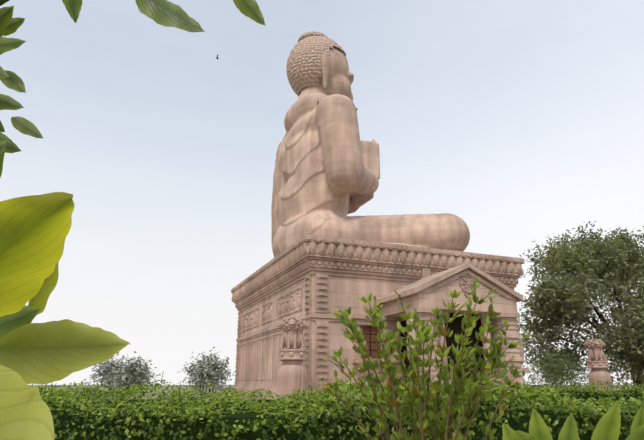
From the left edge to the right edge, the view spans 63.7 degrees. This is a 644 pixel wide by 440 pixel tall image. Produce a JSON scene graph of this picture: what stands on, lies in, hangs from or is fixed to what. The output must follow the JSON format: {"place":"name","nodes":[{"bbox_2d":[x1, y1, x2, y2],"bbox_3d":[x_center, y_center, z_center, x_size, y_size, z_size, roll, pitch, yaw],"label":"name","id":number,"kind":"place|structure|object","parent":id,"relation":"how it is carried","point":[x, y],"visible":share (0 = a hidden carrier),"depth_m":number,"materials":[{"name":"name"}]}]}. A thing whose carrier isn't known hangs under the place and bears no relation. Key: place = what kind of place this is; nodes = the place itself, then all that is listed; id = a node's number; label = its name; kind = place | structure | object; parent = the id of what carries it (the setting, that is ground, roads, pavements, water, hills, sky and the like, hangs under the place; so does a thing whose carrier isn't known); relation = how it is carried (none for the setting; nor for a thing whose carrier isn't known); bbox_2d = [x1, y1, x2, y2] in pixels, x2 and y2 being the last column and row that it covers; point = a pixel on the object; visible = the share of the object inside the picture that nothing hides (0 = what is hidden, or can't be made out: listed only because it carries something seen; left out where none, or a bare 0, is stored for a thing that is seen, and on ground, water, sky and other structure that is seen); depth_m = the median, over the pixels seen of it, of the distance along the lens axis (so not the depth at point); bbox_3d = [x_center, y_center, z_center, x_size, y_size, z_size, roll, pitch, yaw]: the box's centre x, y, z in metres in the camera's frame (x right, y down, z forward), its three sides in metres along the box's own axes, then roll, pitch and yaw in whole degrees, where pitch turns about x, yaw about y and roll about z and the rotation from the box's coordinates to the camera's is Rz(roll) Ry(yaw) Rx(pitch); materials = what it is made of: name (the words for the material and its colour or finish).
{"place":"outdoors","nodes":[
{"label":"outdoors","id":0,"kind":"place"},
{"bbox_2d":[0,0,264,439],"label":"leaves","id":1,"kind":"object","parent":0,"point":[34,230],"visible":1,"depth_m":0.46,"materials":[{"name":"green plant"}]},
{"bbox_2d":[0,0,643,384],"label":"sky","id":2,"kind":"structure","parent":0,"point":[520,121],"materials":[{"name":"white"}]},
{"bbox_2d":[36,385,632,398],"bbox_3d":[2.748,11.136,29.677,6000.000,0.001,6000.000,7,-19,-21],"label":"ground","id":3,"kind":"structure","parent":0,"point":[166,391],"depth_m":181.02,"materials":[{"name":"green plant"}]},
{"bbox_2d":[83,352,130,391],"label":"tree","id":4,"kind":"object","parent":3,"relation":"on","point":[108,369],"visible":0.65,"depth_m":100.77,"materials":[{"name":"green plant"}]},
{"bbox_2d":[103,351,160,394],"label":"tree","id":5,"kind":"object","parent":3,"relation":"on","point":[136,373],"visible":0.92,"depth_m":86.10,"materials":[{"name":"green plant"}]},
{"bbox_2d":[182,351,223,391],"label":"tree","id":6,"kind":"object","parent":3,"relation":"on","point":[190,379],"visible":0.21,"depth_m":114.71,"materials":[{"name":"green plant"}]},
{"bbox_2d":[184,347,234,394],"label":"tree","id":7,"kind":"object","parent":3,"relation":"on","point":[206,370],"visible":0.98,"depth_m":91.03,"materials":[{"name":"green plant"}]},
{"bbox_2d":[277,316,308,398],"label":"lion pillar","id":8,"kind":"structure","parent":3,"relation":"on","point":[292,374],"depth_m":19.95,"materials":[{"name":"stone"}]},
{"bbox_2d":[39,371,579,408],"bbox_3d":[-1.351,3.632,9.083,11.065,1.919,1.752,0,-18,1],"label":"hedge","id":9,"kind":"object","parent":3,"relation":"on","point":[155,387],"visible":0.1,"depth_m":8.93,"materials":[{"name":"green plant"}]},
{"bbox_2d":[32,368,643,439],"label":"hedge","id":10,"kind":"object","parent":3,"relation":"on","point":[157,420],"visible":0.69,"depth_m":4.96,"materials":[{"name":"green plant"}]},
{"bbox_2d":[321,276,529,439],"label":"sapling shrub","id":11,"kind":"object","parent":3,"relation":"on","point":[417,411],"visible":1,"depth_m":3.92,"materials":[{"name":"green plant"}]},
{"bbox_2d":[402,379,643,407],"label":"hedge","id":12,"kind":"object","parent":3,"relation":"on","point":[625,395],"visible":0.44,"depth_m":13.69,"materials":[{"name":"green plant"}]},
{"bbox_2d":[522,345,590,389],"bbox_3d":[15.352,10.364,34.222,4.524,4.314,4.530,7,-19,-21],"label":"tree","id":13,"kind":"object","parent":3,"relation":"on","point":[554,369],"visible":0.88,"depth_m":33.58,"materials":[{"name":"green plant"}]},
{"bbox_2d":[536,367,578,385],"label":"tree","id":14,"kind":"object","parent":3,"relation":"on","point":[556,376],"visible":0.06,"depth_m":141.71,"materials":[{"name":"green plant"}]},
{"bbox_2d":[516,221,643,389],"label":"tree","id":15,"kind":"object","parent":3,"relation":"on","point":[560,298],"visible":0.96,"depth_m":35.77,"materials":[{"name":"green plant"}]},
{"bbox_2d":[533,379,643,393],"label":"hedge","id":16,"kind":"object","parent":3,"relation":"on","point":[614,386],"visible":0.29,"depth_m":19.84,"materials":[{"name":"green plant"}]},
{"bbox_2d":[583,339,611,389],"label":"lion pillar","id":17,"kind":"structure","parent":3,"relation":"on","point":[597,365],"depth_m":30.07,"materials":[{"name":"stone"}]},
{"bbox_2d":[231,234,531,399],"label":"statue pedestal building","id":18,"kind":"structure","parent":0,"point":[313,281],"depth_m":23.49,"materials":[{"name":"stone"}]},
{"bbox_2d":[271,31,469,257],"bbox_3d":[2.404,-4.244,34.409,10.872,16.806,14.072,7,-19,-21],"label":"buddha statue","id":19,"kind":"object","parent":18,"relation":"on","point":[326,176],"visible":0.62,"depth_m":29.65,"materials":[{"name":"stone"}]},
{"bbox_2d":[502,401,643,439],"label":"leaves","id":20,"kind":"object","parent":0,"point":[608,426],"visible":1,"depth_m":1.72,"materials":[{"name":"green plant"}]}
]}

